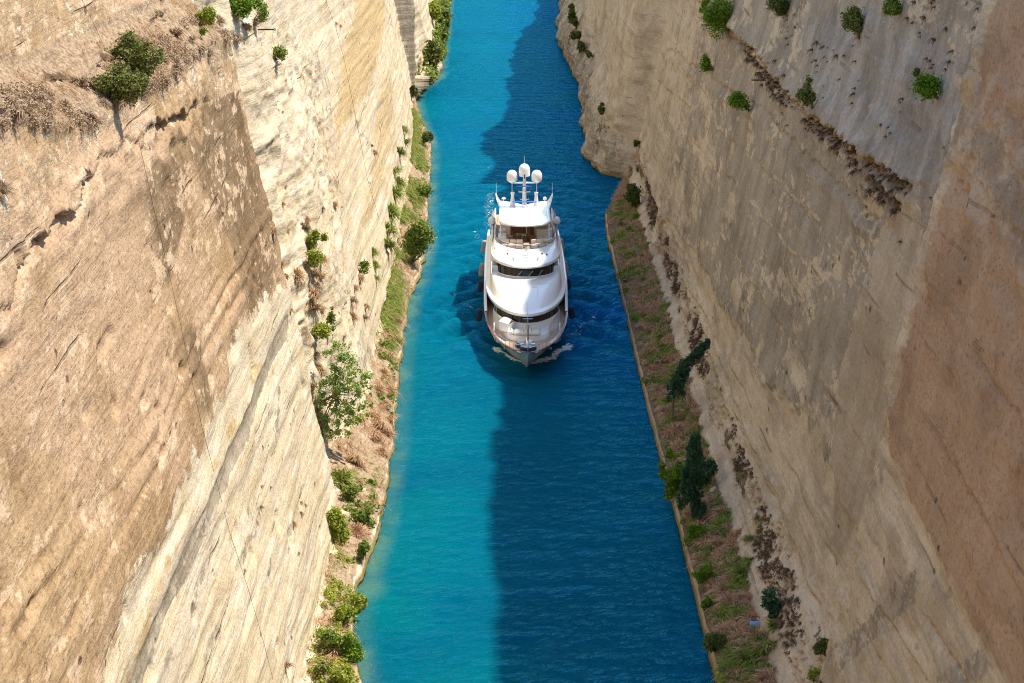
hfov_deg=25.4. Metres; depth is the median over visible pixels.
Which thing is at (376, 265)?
grass tuft
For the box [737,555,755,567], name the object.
grass clump
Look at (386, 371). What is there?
grass tuft
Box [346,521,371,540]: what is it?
grass tuft
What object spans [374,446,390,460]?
grass tuft
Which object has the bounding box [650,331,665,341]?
grass clump
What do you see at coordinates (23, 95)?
dead scrub
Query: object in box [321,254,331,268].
grass tuft
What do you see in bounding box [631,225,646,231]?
grass clump
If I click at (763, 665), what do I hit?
grass clump
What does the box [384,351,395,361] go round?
grass tuft
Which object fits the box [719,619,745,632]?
grass clump
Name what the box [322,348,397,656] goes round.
green grass
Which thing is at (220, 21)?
dead scrub
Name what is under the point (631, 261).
grass clump
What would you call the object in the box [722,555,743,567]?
grass clump
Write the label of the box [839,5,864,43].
pine tree
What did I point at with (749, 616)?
grass clump
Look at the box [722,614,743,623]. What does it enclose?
grass clump
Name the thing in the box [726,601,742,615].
grass clump
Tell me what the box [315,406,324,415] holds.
grass tuft
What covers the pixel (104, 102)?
dead scrub
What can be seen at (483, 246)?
fender
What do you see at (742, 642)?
grass clump
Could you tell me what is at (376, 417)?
grass tuft
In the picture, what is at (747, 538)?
grass clump
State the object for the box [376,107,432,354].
green grass
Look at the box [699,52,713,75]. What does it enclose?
wall shrub
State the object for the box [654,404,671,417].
grass clump
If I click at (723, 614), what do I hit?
grass clump
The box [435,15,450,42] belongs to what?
shore bush
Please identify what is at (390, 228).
grass clump
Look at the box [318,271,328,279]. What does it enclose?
grass tuft
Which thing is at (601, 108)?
bank shrub
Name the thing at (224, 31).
dead scrub
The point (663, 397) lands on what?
grass clump
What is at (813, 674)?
bank shrub
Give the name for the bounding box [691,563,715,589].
bank shrub
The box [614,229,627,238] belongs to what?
grass clump
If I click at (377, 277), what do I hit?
grass tuft
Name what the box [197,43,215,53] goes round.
dead scrub
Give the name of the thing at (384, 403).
grass tuft
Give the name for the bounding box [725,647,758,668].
grass clump
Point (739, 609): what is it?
grass clump
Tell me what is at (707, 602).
bank shrub
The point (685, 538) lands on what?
scrub
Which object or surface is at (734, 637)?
grass clump
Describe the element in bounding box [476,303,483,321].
fender
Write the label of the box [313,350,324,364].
grass tuft
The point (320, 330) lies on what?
bush
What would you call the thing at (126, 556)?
cliff
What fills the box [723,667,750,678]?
grass clump
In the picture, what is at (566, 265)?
fender
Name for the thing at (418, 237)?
shore bush
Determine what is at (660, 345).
grass clump
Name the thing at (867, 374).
cliff
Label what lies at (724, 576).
grass clump
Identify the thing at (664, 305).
grass clump
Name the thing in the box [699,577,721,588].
grass clump
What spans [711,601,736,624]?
grass clump
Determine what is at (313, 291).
grass tuft
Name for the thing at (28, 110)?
dead scrub
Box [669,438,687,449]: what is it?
grass clump
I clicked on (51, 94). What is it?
dead scrub
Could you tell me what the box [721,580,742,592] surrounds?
grass clump
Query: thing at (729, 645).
grass clump
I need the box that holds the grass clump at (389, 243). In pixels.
[384,237,400,255]
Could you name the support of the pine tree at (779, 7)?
on the cliff at (867, 374)
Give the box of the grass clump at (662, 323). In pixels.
[653,319,671,327]
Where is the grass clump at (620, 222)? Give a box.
[613,220,624,226]
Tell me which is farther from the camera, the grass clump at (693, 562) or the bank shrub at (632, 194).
the bank shrub at (632, 194)
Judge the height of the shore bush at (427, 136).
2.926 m
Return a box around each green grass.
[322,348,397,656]
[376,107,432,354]
[602,202,768,682]
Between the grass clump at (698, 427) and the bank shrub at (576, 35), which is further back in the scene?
the bank shrub at (576, 35)
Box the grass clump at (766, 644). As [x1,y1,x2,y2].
[757,638,779,654]
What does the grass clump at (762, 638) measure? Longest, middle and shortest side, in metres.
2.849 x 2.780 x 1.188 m
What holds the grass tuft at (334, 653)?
on the cliff at (126, 556)
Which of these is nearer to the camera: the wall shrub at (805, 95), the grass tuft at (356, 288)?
the wall shrub at (805, 95)
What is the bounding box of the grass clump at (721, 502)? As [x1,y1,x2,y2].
[708,498,727,507]
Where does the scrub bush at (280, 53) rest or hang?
on the cliff at (126, 556)
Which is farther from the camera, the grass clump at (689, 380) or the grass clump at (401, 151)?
the grass clump at (401, 151)
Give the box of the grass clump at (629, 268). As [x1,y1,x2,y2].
[624,264,638,271]
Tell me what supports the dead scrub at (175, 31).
on the cliff at (126, 556)
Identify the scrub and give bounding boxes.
[0,10,237,137]
[0,94,21,110]
[0,179,20,204]
[9,102,28,123]
[22,107,35,116]
[29,92,41,99]
[38,110,56,120]
[46,91,59,100]
[59,97,76,110]
[73,76,88,85]
[80,109,100,126]
[99,97,111,108]
[160,78,175,89]
[169,26,188,37]
[171,56,187,77]
[189,33,201,42]
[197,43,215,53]
[208,47,219,63]
[216,14,229,26]
[216,29,233,44]
[233,33,244,45]
[242,21,256,32]
[305,547,359,682]
[331,117,432,519]
[417,0,453,84]
[606,200,772,682]
[635,161,821,682]
[742,43,912,218]
[757,0,978,245]
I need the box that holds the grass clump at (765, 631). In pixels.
[748,628,768,640]
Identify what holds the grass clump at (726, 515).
on the cliff at (867, 374)
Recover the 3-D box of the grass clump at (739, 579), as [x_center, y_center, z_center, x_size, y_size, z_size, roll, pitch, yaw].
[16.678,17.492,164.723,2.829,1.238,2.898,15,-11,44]
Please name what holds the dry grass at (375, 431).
on the cliff at (126, 556)
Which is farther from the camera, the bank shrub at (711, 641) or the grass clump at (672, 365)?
the grass clump at (672, 365)
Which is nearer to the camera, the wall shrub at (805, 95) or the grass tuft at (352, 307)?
the wall shrub at (805, 95)
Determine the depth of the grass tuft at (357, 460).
192.00 m
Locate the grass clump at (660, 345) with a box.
[651,341,665,350]
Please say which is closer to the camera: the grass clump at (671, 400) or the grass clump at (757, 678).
the grass clump at (757, 678)
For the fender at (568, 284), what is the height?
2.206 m
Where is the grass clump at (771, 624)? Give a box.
[762,618,777,634]
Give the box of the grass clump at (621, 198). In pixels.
[611,195,624,201]
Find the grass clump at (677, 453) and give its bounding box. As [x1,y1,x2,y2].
[667,449,685,461]
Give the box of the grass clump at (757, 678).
[749,672,773,682]
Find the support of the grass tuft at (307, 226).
on the cliff at (126, 556)
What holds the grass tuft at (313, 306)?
on the cliff at (126, 556)
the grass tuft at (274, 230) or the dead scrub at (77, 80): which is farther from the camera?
the grass tuft at (274, 230)
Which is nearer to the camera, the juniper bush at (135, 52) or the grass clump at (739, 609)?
the juniper bush at (135, 52)
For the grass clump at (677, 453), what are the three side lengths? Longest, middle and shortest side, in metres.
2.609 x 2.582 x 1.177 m
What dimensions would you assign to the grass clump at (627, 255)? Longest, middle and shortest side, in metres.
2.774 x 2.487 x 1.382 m
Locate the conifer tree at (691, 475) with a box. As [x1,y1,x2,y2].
[675,429,706,521]
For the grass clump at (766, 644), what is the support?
on the cliff at (867, 374)
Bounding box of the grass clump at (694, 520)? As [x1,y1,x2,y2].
[684,512,704,523]
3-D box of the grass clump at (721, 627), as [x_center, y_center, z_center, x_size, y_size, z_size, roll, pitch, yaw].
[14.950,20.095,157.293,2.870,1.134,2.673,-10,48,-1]
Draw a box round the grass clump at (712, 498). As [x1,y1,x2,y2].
[702,494,720,506]
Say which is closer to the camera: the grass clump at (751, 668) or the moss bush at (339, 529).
the grass clump at (751, 668)
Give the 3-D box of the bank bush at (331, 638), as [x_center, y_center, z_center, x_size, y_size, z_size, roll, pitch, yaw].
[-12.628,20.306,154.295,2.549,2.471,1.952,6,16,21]
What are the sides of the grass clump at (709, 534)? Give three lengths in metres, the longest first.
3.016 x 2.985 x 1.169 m
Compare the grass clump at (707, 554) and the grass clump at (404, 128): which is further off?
the grass clump at (404, 128)
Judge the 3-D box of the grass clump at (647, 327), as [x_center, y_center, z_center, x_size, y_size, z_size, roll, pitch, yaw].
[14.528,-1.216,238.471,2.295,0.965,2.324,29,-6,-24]
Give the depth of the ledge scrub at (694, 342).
168.10 m
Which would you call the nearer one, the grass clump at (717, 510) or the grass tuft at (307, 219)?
the grass clump at (717, 510)
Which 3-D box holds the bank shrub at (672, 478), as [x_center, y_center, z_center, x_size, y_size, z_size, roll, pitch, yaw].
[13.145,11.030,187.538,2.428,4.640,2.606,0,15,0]
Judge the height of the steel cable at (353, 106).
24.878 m
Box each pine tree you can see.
[699,0,709,13]
[764,0,790,18]
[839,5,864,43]
[882,0,903,17]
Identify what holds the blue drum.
on the cliff at (867, 374)
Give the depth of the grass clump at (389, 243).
255.86 m
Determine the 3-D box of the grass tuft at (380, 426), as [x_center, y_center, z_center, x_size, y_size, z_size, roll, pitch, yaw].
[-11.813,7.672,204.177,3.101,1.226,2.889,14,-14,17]
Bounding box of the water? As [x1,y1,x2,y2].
[353,0,714,682]
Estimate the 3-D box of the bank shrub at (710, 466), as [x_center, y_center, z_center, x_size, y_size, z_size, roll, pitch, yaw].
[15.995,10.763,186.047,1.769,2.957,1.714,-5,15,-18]
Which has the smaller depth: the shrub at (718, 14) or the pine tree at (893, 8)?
the pine tree at (893, 8)
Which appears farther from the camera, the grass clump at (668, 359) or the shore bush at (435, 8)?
the shore bush at (435, 8)
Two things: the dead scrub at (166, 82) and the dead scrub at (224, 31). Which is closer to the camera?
the dead scrub at (166, 82)
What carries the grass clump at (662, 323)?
on the cliff at (867, 374)
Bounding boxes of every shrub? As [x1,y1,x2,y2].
[567,3,578,30]
[569,30,581,39]
[576,40,585,52]
[585,50,592,57]
[597,102,604,114]
[623,182,643,207]
[633,139,640,148]
[657,447,683,502]
[685,522,707,539]
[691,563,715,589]
[699,0,733,41]
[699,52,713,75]
[700,596,718,613]
[701,631,726,654]
[702,456,718,486]
[726,88,750,111]
[759,586,782,623]
[795,75,816,108]
[806,666,820,682]
[813,637,828,656]
[908,68,942,102]
[911,67,919,76]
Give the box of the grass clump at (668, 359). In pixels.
[660,354,674,362]
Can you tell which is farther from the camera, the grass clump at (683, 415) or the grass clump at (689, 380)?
the grass clump at (689, 380)
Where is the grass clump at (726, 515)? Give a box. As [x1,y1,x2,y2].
[712,511,731,521]
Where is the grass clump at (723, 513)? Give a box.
[710,507,732,523]
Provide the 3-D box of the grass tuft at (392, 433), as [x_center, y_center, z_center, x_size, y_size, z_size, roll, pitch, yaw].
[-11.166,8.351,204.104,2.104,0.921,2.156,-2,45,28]
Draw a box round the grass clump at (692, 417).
[685,414,699,425]
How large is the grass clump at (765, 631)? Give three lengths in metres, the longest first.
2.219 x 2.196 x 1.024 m
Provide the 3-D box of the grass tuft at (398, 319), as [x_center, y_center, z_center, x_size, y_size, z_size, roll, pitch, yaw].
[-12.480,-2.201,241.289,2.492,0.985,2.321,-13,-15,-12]
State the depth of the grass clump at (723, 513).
178.69 m
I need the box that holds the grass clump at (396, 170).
[392,165,406,175]
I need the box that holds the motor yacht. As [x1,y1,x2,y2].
[484,156,567,366]
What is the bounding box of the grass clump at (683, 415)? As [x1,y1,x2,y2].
[675,410,692,419]
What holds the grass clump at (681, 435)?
on the cliff at (867, 374)
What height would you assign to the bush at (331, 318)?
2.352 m
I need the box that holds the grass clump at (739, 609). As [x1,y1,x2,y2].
[725,606,748,619]
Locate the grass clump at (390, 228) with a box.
[385,221,400,238]
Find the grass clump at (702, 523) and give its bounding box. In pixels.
[694,519,709,530]
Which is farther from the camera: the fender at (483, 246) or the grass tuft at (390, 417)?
the fender at (483, 246)
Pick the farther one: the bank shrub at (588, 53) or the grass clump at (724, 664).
the bank shrub at (588, 53)
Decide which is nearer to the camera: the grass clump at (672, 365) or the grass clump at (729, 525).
the grass clump at (729, 525)
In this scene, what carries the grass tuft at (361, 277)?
on the cliff at (126, 556)
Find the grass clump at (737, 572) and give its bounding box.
[725,561,750,580]
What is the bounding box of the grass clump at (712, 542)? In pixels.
[701,535,725,548]
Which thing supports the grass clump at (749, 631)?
on the cliff at (867, 374)
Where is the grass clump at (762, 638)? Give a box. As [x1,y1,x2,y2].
[745,632,768,643]
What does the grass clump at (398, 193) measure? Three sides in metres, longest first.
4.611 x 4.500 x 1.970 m
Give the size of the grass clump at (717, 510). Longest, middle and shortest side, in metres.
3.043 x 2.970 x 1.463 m
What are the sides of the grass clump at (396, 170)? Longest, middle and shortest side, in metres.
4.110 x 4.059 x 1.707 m
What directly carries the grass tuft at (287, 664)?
on the cliff at (126, 556)
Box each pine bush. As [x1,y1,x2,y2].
[194,5,218,29]
[198,26,205,40]
[230,0,265,24]
[253,3,268,23]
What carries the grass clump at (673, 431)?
on the cliff at (867, 374)
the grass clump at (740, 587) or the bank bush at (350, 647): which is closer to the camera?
the bank bush at (350, 647)
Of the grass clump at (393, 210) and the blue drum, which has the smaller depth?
the blue drum
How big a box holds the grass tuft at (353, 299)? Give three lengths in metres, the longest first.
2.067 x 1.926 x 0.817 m
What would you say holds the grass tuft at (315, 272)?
on the cliff at (126, 556)
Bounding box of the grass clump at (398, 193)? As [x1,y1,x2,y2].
[392,184,408,204]
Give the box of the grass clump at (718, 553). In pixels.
[709,548,732,562]
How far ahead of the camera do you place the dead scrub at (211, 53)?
159.02 m
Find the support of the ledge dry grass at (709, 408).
on the cliff at (867, 374)
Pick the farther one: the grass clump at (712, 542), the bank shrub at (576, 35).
the bank shrub at (576, 35)
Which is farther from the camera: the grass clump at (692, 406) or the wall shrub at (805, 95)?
the grass clump at (692, 406)
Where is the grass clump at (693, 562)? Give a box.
[685,550,708,568]
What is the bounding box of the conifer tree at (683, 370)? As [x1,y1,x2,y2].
[665,337,710,418]
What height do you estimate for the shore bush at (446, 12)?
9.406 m
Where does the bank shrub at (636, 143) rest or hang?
on the cliff at (867, 374)
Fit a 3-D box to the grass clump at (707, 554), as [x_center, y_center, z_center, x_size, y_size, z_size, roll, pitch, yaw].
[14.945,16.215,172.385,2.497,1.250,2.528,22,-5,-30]
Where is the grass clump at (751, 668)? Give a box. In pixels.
[740,665,758,682]
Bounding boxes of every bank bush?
[309,661,329,677]
[316,624,340,651]
[329,663,354,682]
[333,600,358,625]
[337,632,365,664]
[340,485,358,502]
[348,505,375,530]
[349,591,368,618]
[355,539,370,559]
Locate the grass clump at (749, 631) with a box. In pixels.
[740,627,756,638]
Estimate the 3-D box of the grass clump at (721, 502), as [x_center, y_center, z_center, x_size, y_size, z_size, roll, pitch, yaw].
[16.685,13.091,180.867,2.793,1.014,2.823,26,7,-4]
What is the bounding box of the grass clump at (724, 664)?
[711,659,734,682]
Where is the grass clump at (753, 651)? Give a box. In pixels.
[743,646,768,661]
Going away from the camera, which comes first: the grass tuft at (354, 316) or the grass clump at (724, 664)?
the grass clump at (724, 664)
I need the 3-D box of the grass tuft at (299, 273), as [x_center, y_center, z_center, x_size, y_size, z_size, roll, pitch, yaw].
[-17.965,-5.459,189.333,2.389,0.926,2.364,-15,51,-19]
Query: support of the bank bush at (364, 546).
on the cliff at (126, 556)
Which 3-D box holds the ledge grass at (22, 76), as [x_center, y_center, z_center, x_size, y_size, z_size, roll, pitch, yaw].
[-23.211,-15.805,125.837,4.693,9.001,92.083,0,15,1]
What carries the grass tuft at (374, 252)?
on the cliff at (126, 556)
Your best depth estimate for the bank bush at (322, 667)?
149.47 m
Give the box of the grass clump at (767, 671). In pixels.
[754,666,778,679]
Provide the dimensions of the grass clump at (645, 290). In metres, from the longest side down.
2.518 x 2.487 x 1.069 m
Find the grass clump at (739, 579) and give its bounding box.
[727,576,749,585]
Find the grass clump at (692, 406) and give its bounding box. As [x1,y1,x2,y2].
[680,402,698,413]
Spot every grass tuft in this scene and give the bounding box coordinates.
[271,227,279,237]
[284,661,296,669]
[293,267,308,288]
[300,221,311,233]
[304,215,311,223]
[308,285,321,302]
[309,301,329,312]
[310,268,324,281]
[312,643,342,660]
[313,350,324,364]
[314,362,327,375]
[315,280,323,291]
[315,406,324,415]
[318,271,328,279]
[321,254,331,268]
[343,452,366,466]
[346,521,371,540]
[349,303,357,311]
[350,296,359,304]
[351,312,359,324]
[353,284,362,292]
[355,477,366,486]
[358,273,366,283]
[367,409,383,423]
[370,431,384,440]
[371,421,392,437]
[372,247,380,257]
[372,259,380,271]
[373,384,387,396]
[374,275,381,281]
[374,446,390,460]
[379,367,393,376]
[379,398,392,409]
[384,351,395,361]
[385,385,398,394]
[385,428,398,439]
[386,413,400,422]
[394,317,404,323]
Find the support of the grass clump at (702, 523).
on the cliff at (867, 374)
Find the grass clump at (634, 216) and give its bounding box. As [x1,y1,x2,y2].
[628,212,640,221]
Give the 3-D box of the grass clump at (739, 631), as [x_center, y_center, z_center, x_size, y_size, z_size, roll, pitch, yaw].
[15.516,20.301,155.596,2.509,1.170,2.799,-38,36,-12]
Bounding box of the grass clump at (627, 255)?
[622,253,635,258]
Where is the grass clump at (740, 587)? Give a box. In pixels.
[729,582,750,592]
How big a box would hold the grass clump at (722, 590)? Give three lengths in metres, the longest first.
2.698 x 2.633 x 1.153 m
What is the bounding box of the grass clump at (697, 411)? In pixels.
[685,407,702,421]
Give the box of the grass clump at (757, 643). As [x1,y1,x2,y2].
[749,641,763,648]
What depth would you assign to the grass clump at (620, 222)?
290.82 m
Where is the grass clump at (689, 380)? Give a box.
[685,375,693,385]
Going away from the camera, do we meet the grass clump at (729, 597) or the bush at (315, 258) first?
the grass clump at (729, 597)
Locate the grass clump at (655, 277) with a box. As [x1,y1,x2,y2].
[645,273,658,281]
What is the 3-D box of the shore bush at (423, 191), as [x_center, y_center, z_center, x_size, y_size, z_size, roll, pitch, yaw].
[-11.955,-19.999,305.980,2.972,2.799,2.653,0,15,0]
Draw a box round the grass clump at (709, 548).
[700,544,717,552]
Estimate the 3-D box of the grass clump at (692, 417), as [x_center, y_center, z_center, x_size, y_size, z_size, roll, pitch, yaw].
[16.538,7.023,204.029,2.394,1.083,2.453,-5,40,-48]
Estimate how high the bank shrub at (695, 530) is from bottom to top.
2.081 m
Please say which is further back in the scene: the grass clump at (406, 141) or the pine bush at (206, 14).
the grass clump at (406, 141)
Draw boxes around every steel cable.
[326,2,378,216]
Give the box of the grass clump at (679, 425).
[663,421,686,431]
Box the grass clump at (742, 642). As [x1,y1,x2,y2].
[730,636,755,653]
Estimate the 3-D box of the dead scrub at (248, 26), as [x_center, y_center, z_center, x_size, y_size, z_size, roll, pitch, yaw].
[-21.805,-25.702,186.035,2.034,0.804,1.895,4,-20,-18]
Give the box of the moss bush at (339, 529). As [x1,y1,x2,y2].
[326,502,351,546]
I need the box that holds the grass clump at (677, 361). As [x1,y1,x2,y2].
[673,356,683,363]
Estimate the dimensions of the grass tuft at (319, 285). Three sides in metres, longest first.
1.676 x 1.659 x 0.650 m
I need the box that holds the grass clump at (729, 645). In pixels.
[722,640,744,653]
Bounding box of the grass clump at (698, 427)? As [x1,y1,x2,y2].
[689,423,702,433]
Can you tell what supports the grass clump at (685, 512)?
on the cliff at (867, 374)
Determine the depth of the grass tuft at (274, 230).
173.79 m
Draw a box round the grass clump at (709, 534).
[699,529,722,546]
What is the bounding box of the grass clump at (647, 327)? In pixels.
[641,325,654,331]
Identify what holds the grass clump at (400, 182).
on the cliff at (126, 556)
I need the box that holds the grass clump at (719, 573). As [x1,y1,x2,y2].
[712,567,727,579]
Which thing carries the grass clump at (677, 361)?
on the cliff at (867, 374)
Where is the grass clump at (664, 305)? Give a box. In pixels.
[655,299,670,311]
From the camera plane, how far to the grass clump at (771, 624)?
153.77 m
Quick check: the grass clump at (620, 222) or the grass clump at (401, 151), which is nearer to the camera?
the grass clump at (620, 222)
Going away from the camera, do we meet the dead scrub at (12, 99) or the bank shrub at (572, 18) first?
the dead scrub at (12, 99)
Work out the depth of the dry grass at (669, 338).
224.42 m
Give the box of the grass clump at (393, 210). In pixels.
[388,201,405,225]
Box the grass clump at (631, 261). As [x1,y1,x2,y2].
[624,258,640,265]
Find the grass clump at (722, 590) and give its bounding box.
[713,587,728,594]
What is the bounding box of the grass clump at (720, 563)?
[714,557,738,568]
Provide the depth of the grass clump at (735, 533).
173.46 m
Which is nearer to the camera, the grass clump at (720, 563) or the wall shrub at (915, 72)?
the wall shrub at (915, 72)
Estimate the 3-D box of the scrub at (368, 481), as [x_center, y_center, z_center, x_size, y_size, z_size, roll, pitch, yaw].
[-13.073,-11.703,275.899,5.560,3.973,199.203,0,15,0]
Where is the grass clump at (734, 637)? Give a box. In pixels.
[719,632,741,647]
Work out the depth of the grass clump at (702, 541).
174.13 m
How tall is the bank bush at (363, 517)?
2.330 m
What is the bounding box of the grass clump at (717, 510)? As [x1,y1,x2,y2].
[705,504,730,523]
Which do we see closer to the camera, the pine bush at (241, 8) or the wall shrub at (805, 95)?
the wall shrub at (805, 95)
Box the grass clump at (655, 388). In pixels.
[647,384,661,393]
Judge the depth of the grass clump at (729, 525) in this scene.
175.73 m
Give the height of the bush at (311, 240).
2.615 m
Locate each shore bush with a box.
[399,219,438,263]
[409,85,418,97]
[416,183,433,198]
[421,131,433,143]
[424,40,443,65]
[428,0,442,21]
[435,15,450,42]
[441,3,449,40]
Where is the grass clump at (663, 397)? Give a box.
[657,396,677,406]
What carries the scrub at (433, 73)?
on the cliff at (126, 556)
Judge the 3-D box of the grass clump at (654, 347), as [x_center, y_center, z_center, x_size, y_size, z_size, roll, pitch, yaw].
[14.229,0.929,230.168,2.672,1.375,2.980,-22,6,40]
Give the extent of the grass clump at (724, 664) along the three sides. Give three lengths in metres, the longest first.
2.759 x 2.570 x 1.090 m
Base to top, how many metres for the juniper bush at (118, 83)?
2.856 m
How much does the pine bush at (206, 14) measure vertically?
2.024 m
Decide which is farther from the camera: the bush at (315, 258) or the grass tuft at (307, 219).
the grass tuft at (307, 219)
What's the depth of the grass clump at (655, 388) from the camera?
216.63 m
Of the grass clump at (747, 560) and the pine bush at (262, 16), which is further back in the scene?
the pine bush at (262, 16)
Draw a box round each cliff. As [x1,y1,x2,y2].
[0,0,443,682]
[555,0,1023,682]
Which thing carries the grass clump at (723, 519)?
on the cliff at (867, 374)
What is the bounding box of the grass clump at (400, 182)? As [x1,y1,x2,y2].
[396,176,409,191]
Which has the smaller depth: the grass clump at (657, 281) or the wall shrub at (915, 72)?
the wall shrub at (915, 72)
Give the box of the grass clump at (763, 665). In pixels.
[754,661,774,668]
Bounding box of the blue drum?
[749,616,759,627]
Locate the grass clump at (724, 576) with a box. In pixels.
[718,572,730,583]
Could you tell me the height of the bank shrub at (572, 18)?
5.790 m
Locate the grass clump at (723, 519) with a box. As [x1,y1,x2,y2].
[707,516,732,533]
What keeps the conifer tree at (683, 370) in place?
on the cliff at (867, 374)
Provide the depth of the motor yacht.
242.01 m
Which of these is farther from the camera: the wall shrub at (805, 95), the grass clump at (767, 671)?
the wall shrub at (805, 95)
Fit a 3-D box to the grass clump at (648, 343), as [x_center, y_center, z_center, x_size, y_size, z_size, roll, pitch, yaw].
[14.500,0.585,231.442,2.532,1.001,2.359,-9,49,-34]
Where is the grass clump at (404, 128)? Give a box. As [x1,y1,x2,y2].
[402,124,410,135]
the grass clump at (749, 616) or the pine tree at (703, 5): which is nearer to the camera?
the grass clump at (749, 616)
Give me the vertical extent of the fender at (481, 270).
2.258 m
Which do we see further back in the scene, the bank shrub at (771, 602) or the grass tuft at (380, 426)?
the grass tuft at (380, 426)
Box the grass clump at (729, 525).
[721,522,731,531]
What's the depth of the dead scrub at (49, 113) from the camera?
107.02 m
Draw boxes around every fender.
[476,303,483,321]
[477,276,483,291]
[478,260,484,276]
[480,240,485,253]
[565,261,568,274]
[567,278,570,289]
[568,302,574,318]
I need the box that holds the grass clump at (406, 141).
[404,138,413,146]
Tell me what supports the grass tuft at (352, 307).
on the cliff at (126, 556)
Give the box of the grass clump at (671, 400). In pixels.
[655,395,678,407]
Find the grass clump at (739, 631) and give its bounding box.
[729,627,749,640]
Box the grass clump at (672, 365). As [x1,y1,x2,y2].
[667,362,677,370]
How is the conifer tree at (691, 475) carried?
on the cliff at (867, 374)
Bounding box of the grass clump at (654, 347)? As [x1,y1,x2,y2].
[643,345,658,356]
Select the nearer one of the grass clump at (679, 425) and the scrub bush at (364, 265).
the grass clump at (679, 425)
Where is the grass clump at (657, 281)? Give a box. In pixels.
[648,279,660,288]
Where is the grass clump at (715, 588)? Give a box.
[704,581,735,597]
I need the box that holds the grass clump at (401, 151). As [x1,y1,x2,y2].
[397,146,409,160]
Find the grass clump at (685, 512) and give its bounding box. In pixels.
[678,505,690,523]
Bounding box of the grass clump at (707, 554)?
[695,548,714,558]
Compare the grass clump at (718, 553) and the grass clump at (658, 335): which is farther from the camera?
the grass clump at (658, 335)
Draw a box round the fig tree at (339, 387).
[313,337,373,440]
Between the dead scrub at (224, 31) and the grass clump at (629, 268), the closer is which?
the dead scrub at (224, 31)
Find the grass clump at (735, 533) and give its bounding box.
[726,526,742,540]
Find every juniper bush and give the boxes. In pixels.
[90,59,150,106]
[104,28,167,76]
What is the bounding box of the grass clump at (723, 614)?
[715,606,730,624]
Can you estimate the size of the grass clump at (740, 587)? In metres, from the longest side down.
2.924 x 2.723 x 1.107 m
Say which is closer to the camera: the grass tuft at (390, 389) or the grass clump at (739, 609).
the grass clump at (739, 609)
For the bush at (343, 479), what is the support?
on the cliff at (126, 556)
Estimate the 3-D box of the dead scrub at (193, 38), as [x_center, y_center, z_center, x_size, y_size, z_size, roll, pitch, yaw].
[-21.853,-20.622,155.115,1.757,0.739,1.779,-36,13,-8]
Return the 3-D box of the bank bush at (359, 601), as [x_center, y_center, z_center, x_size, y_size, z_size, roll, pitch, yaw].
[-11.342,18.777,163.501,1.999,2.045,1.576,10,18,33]
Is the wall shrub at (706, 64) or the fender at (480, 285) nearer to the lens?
the wall shrub at (706, 64)
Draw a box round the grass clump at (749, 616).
[735,610,758,628]
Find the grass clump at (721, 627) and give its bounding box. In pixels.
[710,620,735,631]
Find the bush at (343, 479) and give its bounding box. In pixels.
[331,467,365,489]
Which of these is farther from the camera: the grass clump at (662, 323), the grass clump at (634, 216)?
the grass clump at (634, 216)
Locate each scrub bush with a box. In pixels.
[272,45,287,61]
[358,259,370,273]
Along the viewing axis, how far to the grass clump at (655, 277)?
257.88 m
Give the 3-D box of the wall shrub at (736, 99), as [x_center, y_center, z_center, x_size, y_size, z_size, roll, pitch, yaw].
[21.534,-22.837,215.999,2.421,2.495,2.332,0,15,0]
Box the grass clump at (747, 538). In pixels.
[737,534,754,541]
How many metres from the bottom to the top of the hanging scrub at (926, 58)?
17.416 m
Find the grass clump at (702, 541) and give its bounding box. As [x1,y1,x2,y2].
[689,537,709,550]
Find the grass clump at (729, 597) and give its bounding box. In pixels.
[711,591,738,610]
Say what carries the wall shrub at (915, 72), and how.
on the cliff at (867, 374)
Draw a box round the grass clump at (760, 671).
[753,666,776,681]
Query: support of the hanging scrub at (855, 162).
attached to the cliff at (867, 374)
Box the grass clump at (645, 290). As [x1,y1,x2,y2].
[639,287,650,291]
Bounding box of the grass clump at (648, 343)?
[643,341,655,348]
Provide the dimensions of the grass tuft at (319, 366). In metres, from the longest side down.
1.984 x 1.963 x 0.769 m
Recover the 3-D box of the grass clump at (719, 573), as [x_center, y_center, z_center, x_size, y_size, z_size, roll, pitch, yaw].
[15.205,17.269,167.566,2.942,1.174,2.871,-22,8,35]
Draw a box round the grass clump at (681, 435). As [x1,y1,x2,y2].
[671,432,689,440]
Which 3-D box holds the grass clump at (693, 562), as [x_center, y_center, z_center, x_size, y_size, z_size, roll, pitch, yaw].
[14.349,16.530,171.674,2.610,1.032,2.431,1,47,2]
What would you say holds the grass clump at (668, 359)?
on the cliff at (867, 374)
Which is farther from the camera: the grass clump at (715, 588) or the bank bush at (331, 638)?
the grass clump at (715, 588)
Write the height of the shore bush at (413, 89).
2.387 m
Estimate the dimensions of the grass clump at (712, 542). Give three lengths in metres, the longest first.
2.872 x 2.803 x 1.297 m
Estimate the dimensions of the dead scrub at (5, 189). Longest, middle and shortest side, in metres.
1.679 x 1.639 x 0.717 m
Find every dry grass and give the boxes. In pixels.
[302,91,433,682]
[605,171,776,682]
[633,149,825,682]
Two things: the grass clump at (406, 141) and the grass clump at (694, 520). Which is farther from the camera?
the grass clump at (406, 141)
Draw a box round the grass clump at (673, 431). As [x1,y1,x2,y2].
[662,427,682,438]
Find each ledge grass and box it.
[3,0,228,136]
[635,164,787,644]

